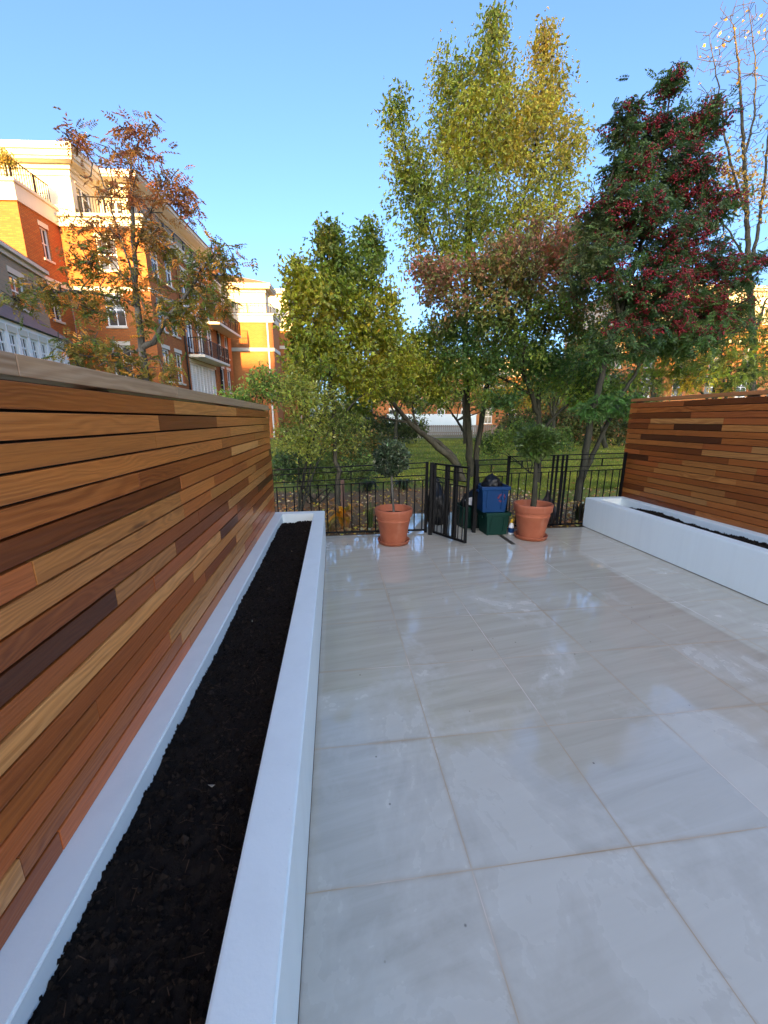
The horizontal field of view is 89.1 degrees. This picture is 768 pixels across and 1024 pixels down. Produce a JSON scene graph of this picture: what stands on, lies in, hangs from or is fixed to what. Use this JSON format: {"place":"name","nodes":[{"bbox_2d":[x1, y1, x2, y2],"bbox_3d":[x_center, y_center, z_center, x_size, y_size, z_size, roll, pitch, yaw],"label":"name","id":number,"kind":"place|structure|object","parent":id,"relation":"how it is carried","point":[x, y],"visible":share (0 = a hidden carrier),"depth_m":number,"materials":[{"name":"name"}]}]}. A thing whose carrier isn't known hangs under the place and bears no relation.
{"place":"outdoors","nodes":[
{"label":"outdoors","id":0,"kind":"place"},
{"bbox_2d":[0,240,69,364],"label":"buff house","id":1,"kind":"structure","parent":0,"point":[32,337],"depth_m":14.10,"materials":[{"name":"paint"}]},
{"bbox_2d":[0,322,7,351],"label":"window","id":2,"kind":"structure","parent":1,"relation":"in","point":[3,347],"depth_m":12.31,"materials":[{"name":"white paint"}]},
{"bbox_2d":[6,324,18,353],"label":"window","id":3,"kind":"structure","parent":1,"relation":"in","point":[12,329],"depth_m":12.81,"materials":[{"name":"white paint"}]},
{"bbox_2d":[6,265,31,313],"bbox_3d":[-13.731,-8.305,14.635,0.208,1.390,1.050,-4,14,-15],"label":"window","id":4,"kind":"structure","parent":1,"relation":"in","point":[15,290],"depth_m":14.57,"materials":[{"name":"white paint"}]},
{"bbox_2d":[18,328,28,355],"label":"window","id":5,"kind":"structure","parent":1,"relation":"in","point":[23,333],"depth_m":13.37,"materials":[{"name":"white paint"}]},
{"bbox_2d":[29,332,38,357],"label":"window","id":6,"kind":"structure","parent":1,"relation":"in","point":[32,336],"depth_m":13.93,"materials":[{"name":"white paint"}]},
{"bbox_2d":[38,336,47,359],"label":"window","id":7,"kind":"structure","parent":1,"relation":"in","point":[41,339],"depth_m":14.48,"materials":[{"name":"white paint"}]},
{"bbox_2d":[48,339,55,361],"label":"window","id":8,"kind":"structure","parent":1,"relation":"in","point":[51,347],"depth_m":15.01,"materials":[{"name":"white paint"}]},
{"bbox_2d":[56,342,63,362],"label":"window","id":9,"kind":"structure","parent":1,"relation":"in","point":[56,342],"depth_m":15.61,"materials":[{"name":"white paint"}]},
{"bbox_2d":[0,140,240,396],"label":"apartment building","id":10,"kind":"structure","parent":0,"point":[42,186],"depth_m":19.26,"materials":[{"name":"orange brick"}]},
{"bbox_2d":[0,146,21,176],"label":"terrace shrub","id":11,"kind":"object","parent":10,"relation":"on","point":[3,157],"visible":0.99,"depth_m":16.18,"materials":[{"name":"yellow plant"}]},
{"bbox_2d":[37,219,55,264],"bbox_3d":[-15.638,-12.431,18.014,0.208,1.620,0.620,0,13,-2],"label":"window","id":12,"kind":"structure","parent":10,"relation":"in","point":[43,234],"depth_m":18.08,"materials":[{"name":"white paint"}]},
{"bbox_2d":[47,282,65,324],"bbox_3d":[-15.640,-9.900,18.545,0.208,1.690,0.720,0,13,-2],"label":"window","id":13,"kind":"structure","parent":10,"relation":"in","point":[55,311],"depth_m":18.68,"materials":[{"name":"white paint"}]},
{"bbox_2d":[74,180,89,212],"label":"window","id":14,"kind":"structure","parent":10,"relation":"in","point":[80,192],"depth_m":19.26,"materials":[{"name":"white paint"}]},
{"bbox_2d":[93,233,118,272],"bbox_3d":[-13.566,-12.685,19.129,1.070,1.740,0.208,0,13,-2],"label":"window","id":15,"kind":"structure","parent":10,"relation":"in","point":[108,269],"depth_m":19.23,"materials":[{"name":"white paint"}]},
{"bbox_2d":[104,195,122,212],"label":"window","id":16,"kind":"structure","parent":10,"relation":"in","point":[118,202],"depth_m":20.46,"materials":[{"name":"white paint"}]},
{"bbox_2d":[103,291,127,328],"bbox_3d":[-13.566,-10.277,19.700,1.070,1.890,0.208,0,13,-2],"label":"window","id":17,"kind":"structure","parent":10,"relation":"in","point":[121,323],"depth_m":19.84,"materials":[{"name":"white paint"}]},
{"bbox_2d":[112,341,133,377],"bbox_3d":[-13.566,-7.820,20.282,1.070,1.940,0.208,0,13,-2],"label":"window","id":18,"kind":"structure","parent":10,"relation":"in","point":[120,343],"depth_m":20.23,"materials":[{"name":"white paint"}]},
{"bbox_2d":[150,246,161,281],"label":"window","id":19,"kind":"structure","parent":10,"relation":"in","point":[153,261],"depth_m":20.21,"materials":[{"name":"white paint"}]},
{"bbox_2d":[155,294,168,333],"bbox_3d":[-11.787,-10.493,20.610,0.208,1.890,0.920,0,13,-2],"label":"window","id":20,"kind":"structure","parent":10,"relation":"in","point":[155,294],"depth_m":20.69,"materials":[{"name":"white paint"}]},
{"bbox_2d":[161,344,174,382],"bbox_3d":[-11.787,-8.036,21.192,0.208,1.940,0.920,0,13,-2],"label":"window","id":21,"kind":"structure","parent":10,"relation":"in","point":[165,359],"depth_m":21.16,"materials":[{"name":"white paint"}]},
{"bbox_2d":[164,256,175,290],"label":"window","id":22,"kind":"structure","parent":10,"relation":"in","point":[168,274],"depth_m":21.56,"materials":[{"name":"white paint"}]},
{"bbox_2d":[169,305,180,339],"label":"window","id":23,"kind":"structure","parent":10,"relation":"in","point":[174,334],"depth_m":22.18,"materials":[{"name":"white paint"}]},
{"bbox_2d":[174,348,186,385],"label":"window","id":24,"kind":"structure","parent":10,"relation":"in","point":[177,351],"depth_m":22.66,"materials":[{"name":"white paint"}]},
{"bbox_2d":[179,265,188,306],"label":"window","id":25,"kind":"structure","parent":10,"relation":"in","point":[183,290],"depth_m":23.25,"materials":[{"name":"white paint"}]},
{"bbox_2d":[185,316,193,353],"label":"window","id":26,"kind":"structure","parent":10,"relation":"in","point":[189,331],"depth_m":24.15,"materials":[{"name":"white paint"}]},
{"bbox_2d":[196,318,202,353],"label":"window","id":27,"kind":"structure","parent":10,"relation":"in","point":[200,347],"depth_m":25.51,"materials":[{"name":"white paint"}]},
{"bbox_2d":[189,358,216,394],"bbox_3d":[-11.972,-8.533,26.107,0.208,2.740,4.320,0,13,-2],"label":"garage door","id":28,"kind":"structure","parent":10,"relation":"in","point":[203,379],"depth_m":25.92,"materials":[{"name":"white paint"}]},
{"bbox_2d":[206,327,212,356],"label":"window","id":29,"kind":"structure","parent":10,"relation":"in","point":[208,335],"depth_m":27.00,"materials":[{"name":"white paint"}]},
{"bbox_2d":[218,333,223,357],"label":"window","id":30,"kind":"structure","parent":10,"relation":"in","point":[218,333],"depth_m":28.92,"materials":[{"name":"grey glass"}]},
{"bbox_2d":[221,367,224,392],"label":"window","id":31,"kind":"structure","parent":10,"relation":"in","point":[221,367],"depth_m":29.46,"materials":[{"name":"grey glass"}]},
{"bbox_2d":[224,336,230,360],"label":"window","id":32,"kind":"structure","parent":10,"relation":"in","point":[225,338],"depth_m":30.15,"materials":[{"name":"white paint"}]},
{"bbox_2d":[226,367,231,393],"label":"window","id":33,"kind":"structure","parent":10,"relation":"in","point":[228,373],"depth_m":30.73,"materials":[{"name":"white paint"}]},
{"bbox_2d":[212,275,284,437],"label":"apartment building","id":34,"kind":"structure","parent":0,"point":[255,343],"depth_m":32.24,"materials":[{"name":"stone"}]},
{"bbox_2d":[268,289,309,433],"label":"apartment building","id":35,"kind":"structure","parent":0,"point":[274,302],"depth_m":37.35,"materials":[{"name":"white paint"}]},
{"bbox_2d":[270,437,462,438],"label":"footpath","id":36,"kind":"structure","parent":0,"point":[422,437],"depth_m":34.56,"materials":[{"name":"grey concrete"}]},
{"bbox_2d":[0,0,767,418],"label":"sky","id":37,"kind":"structure","parent":0,"point":[271,103],"materials":[{"name":"blue"}]},
{"bbox_2d":[388,414,476,434],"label":"garden wall","id":38,"kind":"structure","parent":0,"point":[444,419],"depth_m":40.95,"materials":[{"name":"white paint"}]},
{"bbox_2d":[424,478,443,525],"bbox_3d":[0.771,-0.173,5.703,0.366,0.710,0.336,-2,13,-7],"label":"refuse sack","id":39,"kind":"object","parent":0,"point":[439,504],"visible":0.33,"depth_m":5.60,"materials":[{"name":"black plastic"}]},
{"bbox_2d":[408,513,479,532],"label":"path","id":40,"kind":"structure","parent":0,"point":[417,522],"depth_m":5.68,"materials":[{"name":"concrete"}]},
{"bbox_2d":[457,502,478,528],"bbox_3d":[1.248,0.041,5.639,0.464,0.320,0.351,-4,14,-15],"label":"recycling box","id":41,"kind":"object","parent":40,"relation":"on","point":[469,516],"visible":0.15,"depth_m":5.50,"materials":[{"name":"green plastic"}]},
{"bbox_2d":[460,489,472,506],"bbox_3d":[1.242,-0.197,5.581,0.292,0.269,0.230,3,14,12],"label":"refuse sack","id":42,"kind":"object","parent":41,"relation":"in","point":[470,495],"visible":0.2,"depth_m":5.53,"materials":[{"name":"black plastic"}]},
{"bbox_2d":[471,459,507,529],"bbox_3d":[1.444,-0.207,5.378,0.460,1.041,0.040,-2,13,-7],"label":"iron railing","id":43,"kind":"object","parent":40,"relation":"on","point":[475,461],"visible":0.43,"depth_m":5.30,"materials":[{"name":"black metal"}]},
{"bbox_2d":[270,420,624,535],"bbox_3d":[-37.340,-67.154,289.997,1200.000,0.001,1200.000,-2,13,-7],"label":"ground","id":44,"kind":"structure","parent":0,"point":[379,498],"depth_m":8.57,"materials":[{"name":"brown soil"}]},
{"bbox_2d":[0,106,258,386],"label":"rowan tree","id":45,"kind":"object","parent":44,"relation":"on","point":[175,314],"visible":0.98,"depth_m":5.18,"materials":[{"name":"brown plant"}]},
{"bbox_2d":[213,361,288,430],"bbox_3d":[-2.188,-1.220,6.493,0.904,2.515,1.614,11,17,38],"label":"garden shrub","id":46,"kind":"object","parent":44,"relation":"on","point":[258,380],"visible":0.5,"depth_m":6.35,"materials":[{"name":"green plant"}]},
{"bbox_2d":[278,340,351,417],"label":"background tree","id":47,"kind":"object","parent":44,"relation":"on","point":[300,374],"visible":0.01,"depth_m":23.19,"materials":[{"name":"green plant"}]},
{"bbox_2d":[265,360,372,511],"bbox_3d":[-1.125,-1.204,6.580,1.230,2.453,1.896,11,17,39],"label":"garden shrub","id":48,"kind":"object","parent":44,"relation":"on","point":[303,393],"visible":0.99,"depth_m":6.31,"materials":[{"name":"green plant"}]},
{"bbox_2d":[271,441,381,503],"bbox_3d":[-1.069,-0.750,7.351,2.605,1.221,1.169,-11,17,-39],"label":"garden shrub","id":49,"kind":"object","parent":44,"relation":"on","point":[283,461],"visible":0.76,"depth_m":7.22,"materials":[{"name":"green plant"}]},
{"bbox_2d":[325,520,348,534],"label":"withered plant","id":50,"kind":"object","parent":44,"relation":"on","point":[332,527],"visible":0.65,"depth_m":5.51,"materials":[{"name":"brown plant"}]},
{"bbox_2d":[340,480,344,506],"bbox_3d":[-0.696,-0.260,6.581,0.070,0.590,0.068,-2,13,-7],"label":"timber stake","id":51,"kind":"object","parent":44,"relation":"on","point":[341,481],"visible":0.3,"depth_m":6.55,"materials":[{"name":"brown wood"}]},
{"bbox_2d":[326,503,361,529],"bbox_3d":[-0.606,0.062,5.703,0.467,0.368,0.651,4,14,18],"label":"hosta plant","id":52,"kind":"object","parent":44,"relation":"on","point":[347,513],"visible":0.83,"depth_m":5.61,"materials":[{"name":"yellow plant"}]},
{"bbox_2d":[272,210,424,505],"bbox_3d":[-0.468,-2.519,6.801,2.932,4.925,1.779,-7,15,-28],"label":"green tree","id":53,"kind":"object","parent":44,"relation":"on","point":[330,295],"visible":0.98,"depth_m":6.20,"materials":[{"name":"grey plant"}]},
{"bbox_2d":[272,462,428,533],"bbox_3d":[-0.427,-0.137,5.126,2.033,1.022,0.035,-1,13,-6],"label":"iron railing","id":54,"kind":"object","parent":44,"relation":"on","point":[426,467],"visible":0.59,"depth_m":5.12,"materials":[{"name":"black metal"}]},
{"bbox_2d":[318,417,396,467],"bbox_3d":[-0.836,-2.168,11.918,3.143,1.872,1.670,-11,17,-38],"label":"garden shrub","id":55,"kind":"object","parent":44,"relation":"on","point":[374,438],"visible":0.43,"depth_m":11.72,"materials":[{"name":"green plant"}]},
{"bbox_2d":[303,408,429,443],"bbox_3d":[-0.751,-5.139,23.870,8.160,2.805,3.462,-5,14,-22],"label":"hedge","id":56,"kind":"object","parent":44,"relation":"on","point":[406,431],"visible":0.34,"depth_m":24.04,"materials":[{"name":"green plant"}]},
{"bbox_2d":[353,480,379,492],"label":"border plant","id":57,"kind":"object","parent":44,"relation":"on","point":[370,485],"visible":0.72,"depth_m":8.61,"materials":[{"name":"green plant"}]},
{"bbox_2d":[363,502,374,527],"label":"grass clump","id":58,"kind":"object","parent":44,"relation":"on","point":[370,516],"visible":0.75,"depth_m":5.67,"materials":[{"name":"green plant"}]},
{"bbox_2d":[345,369,434,440],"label":"background tree","id":59,"kind":"object","parent":44,"relation":"on","point":[420,409],"visible":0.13,"depth_m":21.48,"materials":[{"name":"green plant"}]},
{"bbox_2d":[327,310,466,481],"bbox_3d":[0.383,-2.591,9.110,3.689,4.090,2.286,-12,18,-42],"label":"leaning tree","id":60,"kind":"object","parent":44,"relation":"on","point":[434,390],"visible":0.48,"depth_m":9.08,"materials":[{"name":"green plant"}]},
{"bbox_2d":[393,479,415,491],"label":"border plant","id":61,"kind":"object","parent":44,"relation":"on","point":[403,485],"visible":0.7,"depth_m":8.80,"materials":[{"name":"green plant"}]},
{"bbox_2d":[311,425,503,436],"bbox_3d":[2.460,-7.449,35.880,18.000,1.060,0.080,-2,13,-7],"label":"paling fence","id":62,"kind":"object","parent":44,"relation":"on","point":[445,430],"visible":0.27,"depth_m":36.28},
{"bbox_2d":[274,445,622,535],"bbox_3d":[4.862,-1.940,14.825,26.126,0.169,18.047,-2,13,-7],"label":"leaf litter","id":63,"kind":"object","parent":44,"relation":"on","point":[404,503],"visible":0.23,"depth_m":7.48,"materials":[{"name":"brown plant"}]},
{"bbox_2d":[424,325,515,443],"bbox_3d":[5.029,-8.346,24.516,6.513,8.150,5.689,-6,15,-24],"label":"background tree","id":64,"kind":"object","parent":44,"relation":"on","point":[464,441],"visible":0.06,"depth_m":24.73,"materials":[{"name":"green plant"}]},
{"bbox_2d":[367,0,595,477],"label":"autumn tree","id":65,"kind":"object","parent":44,"relation":"on","point":[509,141],"visible":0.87,"depth_m":8.83,"materials":[{"name":"green plant"}]},
{"bbox_2d":[423,384,568,431],"bbox_3d":[8.837,-8.193,30.768,12.571,5.098,5.425,-2,13,-7],"label":"background tree","id":66,"kind":"object","parent":44,"relation":"on","point":[458,407],"visible":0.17,"depth_m":30.76,"materials":[{"name":"green plant"}]},
{"bbox_2d":[461,361,551,427],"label":"background tree","id":67,"kind":"object","parent":44,"relation":"on","point":[526,401],"visible":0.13,"depth_m":23.78,"materials":[{"name":"green plant"}]},
{"bbox_2d":[398,203,641,482],"bbox_3d":[2.885,-3.530,8.756,5.325,6.022,2.493,-2,13,-7],"label":"maple tree","id":68,"kind":"object","parent":44,"relation":"on","point":[540,263],"visible":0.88,"depth_m":8.30,"materials":[{"name":"green plant"}]},
{"bbox_2d":[472,409,578,473],"bbox_3d":[4.004,-1.937,10.993,3.018,1.849,1.820,-2,13,-7],"label":"garden shrub","id":69,"kind":"object","parent":44,"relation":"on","point":[502,436],"visible":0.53,"depth_m":10.88,"materials":[{"name":"green plant"}]},
{"bbox_2d":[542,490,555,527],"bbox_3d":[2.411,-0.057,5.798,0.315,0.556,0.267,-2,13,-7],"label":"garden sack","id":70,"kind":"object","parent":44,"relation":"on","point":[554,513],"visible":0.22,"depth_m":5.74,"materials":[{"name":"black plastic"}]},
{"bbox_2d":[508,317,618,429],"bbox_3d":[8.145,-6.133,19.207,5.853,6.298,4.658,-2,13,-7],"label":"background tree","id":71,"kind":"object","parent":44,"relation":"on","point":[553,409],"visible":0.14,"depth_m":18.90,"materials":[{"name":"green plant"}]},
{"bbox_2d":[494,392,669,447],"bbox_3d":[11.814,-5.324,23.079,10.466,3.731,3.696,2,14,10],"label":"hedge","id":72,"kind":"object","parent":44,"relation":"on","point":[617,428],"visible":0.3,"depth_m":22.56,"materials":[{"name":"green plant"}]},
{"bbox_2d":[557,360,659,448],"bbox_3d":[11.788,-5.914,20.878,5.035,5.148,4.692,-2,13,-7],"label":"background tree","id":73,"kind":"object","parent":44,"relation":"on","point":[604,443],"visible":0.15,"depth_m":20.25,"materials":[{"name":"green plant"}]},
{"bbox_2d":[554,58,767,502],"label":"rowan tree","id":74,"kind":"object","parent":44,"relation":"on","point":[644,301],"visible":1,"depth_m":6.52,"materials":[{"name":"green plant"}]},
{"bbox_2d":[559,284,767,436],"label":"apartment building","id":75,"kind":"structure","parent":44,"relation":"on","point":[705,390],"depth_m":35.41,"materials":[{"name":"orange paint"}]},
{"bbox_2d":[671,377,681,395],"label":"window","id":76,"kind":"structure","parent":75,"relation":"in","point":[675,392],"depth_m":35.58,"materials":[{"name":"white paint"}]},
{"bbox_2d":[704,376,712,393],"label":"window","id":77,"kind":"structure","parent":75,"relation":"in","point":[705,390],"depth_m":35.63,"materials":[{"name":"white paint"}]},
{"bbox_2d":[734,377,745,397],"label":"window","id":78,"kind":"structure","parent":75,"relation":"in","point":[740,387],"depth_m":35.71,"materials":[{"name":"white paint"}]},
{"bbox_2d":[597,282,732,401],"bbox_3d":[15.073,-7.930,21.632,6.700,8.718,5.223,-2,13,-7],"label":"background tree","id":79,"kind":"object","parent":44,"relation":"on","point":[651,394],"visible":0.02,"depth_m":21.98,"materials":[{"name":"green plant"}]},
{"bbox_2d":[620,302,767,398],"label":"feathery tree","id":80,"kind":"object","parent":44,"relation":"on","point":[683,373],"visible":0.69,"depth_m":8.55,"materials":[{"name":"green plant"}]},
{"bbox_2d":[659,296,767,397],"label":"background tree","id":81,"kind":"object","parent":44,"relation":"on","point":[724,380],"visible":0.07,"depth_m":25.09,"materials":[{"name":"green plant"}]},
{"bbox_2d":[685,0,767,390],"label":"bare tree","id":82,"kind":"object","parent":44,"relation":"on","point":[743,169],"visible":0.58,"depth_m":13.06,"materials":[{"name":"brown plant"}]},
{"bbox_2d":[270,438,627,489],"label":"grass","id":83,"kind":"structure","parent":0,"point":[544,482],"depth_m":12.64,"materials":[{"name":"green plant"}]},
{"bbox_2d":[372,358,558,431],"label":"apartment building","id":84,"kind":"structure","parent":0,"point":[489,419],"depth_m":48.73,"materials":[{"name":"orange brick"}]},
{"bbox_2d":[484,408,491,423],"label":"window","id":85,"kind":"structure","parent":84,"relation":"in","point":[488,418],"depth_m":49.25,"materials":[{"name":"white paint"}]},
{"bbox_2d":[299,527,767,1023],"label":"patio","id":86,"kind":"structure","parent":0,"point":[540,784],"depth_m":1.63,"materials":[{"name":"tile"}]},
{"bbox_2d":[0,350,274,949],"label":"slatted fence","id":87,"kind":"object","parent":86,"relation":"on","point":[136,515],"visible":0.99,"depth_m":1.13,"materials":[{"name":"brown wood"}]},
{"bbox_2d":[0,511,325,1023],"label":"raised planter","id":88,"kind":"object","parent":86,"relation":"on","point":[257,980],"visible":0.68,"depth_m":1.03,"materials":[{"name":"white paint"}]},
{"bbox_2d":[27,520,311,1023],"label":"soil","id":89,"kind":"structure","parent":88,"relation":"in","point":[143,945],"depth_m":1.04,"materials":[{"name":"black soil"}]},
{"bbox_2d":[375,504,412,546],"bbox_3d":[0.119,0.164,4.840,0.469,0.443,0.469,-2,13,-7],"label":"flower pot","id":90,"kind":"object","parent":86,"relation":"on","point":[393,528],"visible":0.98,"depth_m":4.70,"materials":[{"name":"ceramic"}]},
{"bbox_2d":[371,438,411,511],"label":"standard tree","id":91,"kind":"object","parent":90,"relation":"on","point":[391,457],"visible":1,"depth_m":4.54,"materials":[{"name":"green plant"}]},
{"bbox_2d":[428,462,433,534],"bbox_3d":[0.616,-0.138,5.122,0.045,1.025,0.045,-2,13,-7],"label":"gate post","id":92,"kind":"object","parent":86,"relation":"on","point":[431,479],"visible":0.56,"depth_m":5.09,"materials":[{"name":"black metal"}]},
{"bbox_2d":[432,463,469,542],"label":"iron gate","id":93,"kind":"structure","parent":92,"relation":"attached to","point":[447,499],"depth_m":4.83,"materials":[{"name":"black metal"}]},
{"bbox_2d":[471,464,478,532],"bbox_3d":[1.222,-0.145,5.229,0.045,0.990,0.045,-2,13,-7],"label":"gate post","id":94,"kind":"object","parent":86,"relation":"on","point":[475,496],"visible":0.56,"depth_m":5.20,"materials":[{"name":"black metal"}]},
{"bbox_2d":[477,509,511,534],"bbox_3d":[1.479,0.127,5.296,0.384,0.310,0.332,-2,14,-10],"label":"recycling box","id":95,"kind":"object","parent":86,"relation":"on","point":[493,523],"visible":0.82,"depth_m":5.17,"materials":[{"name":"green plastic"}]},
{"bbox_2d":[476,483,510,511],"bbox_3d":[1.429,-0.196,5.213,0.414,0.345,0.361,-1,13,-4],"label":"recycling box","id":96,"kind":"object","parent":95,"relation":"on","point":[491,499],"visible":0.75,"depth_m":5.07,"materials":[{"name":"blue plastic"}]},
{"bbox_2d":[481,473,502,486],"bbox_3d":[1.423,-0.399,5.161,0.250,0.235,0.242,-10,17,-36],"label":"refuse sack","id":97,"kind":"object","parent":96,"relation":"in","point":[490,480],"visible":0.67,"depth_m":5.09,"materials":[{"name":"black plastic"}]},
{"bbox_2d":[499,534,514,543],"bbox_3d":[1.563,0.332,5.091,0.055,0.003,0.570,-2,13,-7],"label":"slot drain","id":98,"kind":"object","parent":86,"relation":"on","point":[506,539],"visible":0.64,"depth_m":5.00,"materials":[{"name":"metal"}]},
{"bbox_2d":[508,519,513,534],"bbox_3d":[1.702,0.196,5.217,0.074,0.209,0.074,-2,13,-7],"label":"cleaning bottle","id":99,"kind":"object","parent":86,"relation":"on","point":[511,529],"visible":1,"depth_m":5.20,"materials":[{"name":"white plastic"}]},
{"bbox_2d":[513,499,553,541],"bbox_3d":[1.908,0.110,5.037,0.486,0.459,0.486,-2,13,-7],"label":"flower pot","id":100,"kind":"object","parent":86,"relation":"on","point":[531,523],"visible":0.99,"depth_m":4.90,"materials":[{"name":"ceramic"}]},
{"bbox_2d":[513,422,560,506],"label":"standard tree","id":101,"kind":"object","parent":100,"relation":"on","point":[535,443],"visible":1,"depth_m":4.70,"materials":[{"name":"green plant"}]},
{"bbox_2d":[505,452,627,526],"bbox_3d":[2.547,-0.273,5.505,1.748,1.112,0.035,-2,13,-7],"label":"iron railing","id":102,"kind":"object","parent":86,"relation":"on","point":[558,520],"visible":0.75,"depth_m":5.47,"materials":[{"name":"black metal"}]},
{"bbox_2d":[582,496,767,604],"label":"raised planter","id":103,"kind":"object","parent":86,"relation":"on","point":[740,567],"visible":1,"depth_m":4.04,"materials":[{"name":"white paint"}]},
{"bbox_2d":[628,507,767,548],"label":"soil","id":104,"kind":"structure","parent":103,"relation":"in","point":[736,537],"depth_m":4.16,"materials":[{"name":"black soil"}]},
{"bbox_2d":[618,390,767,534],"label":"slatted fence","id":105,"kind":"object","parent":86,"relation":"on","point":[706,458],"visible":0.91,"depth_m":4.37,"materials":[{"name":"brown wood"}]},
{"bbox_2d":[565,501,584,520],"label":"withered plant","id":106,"kind":"object","parent":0,"point":[577,510],"visible":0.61,"depth_m":6.06,"materials":[{"name":"brown plant"}]}
]}

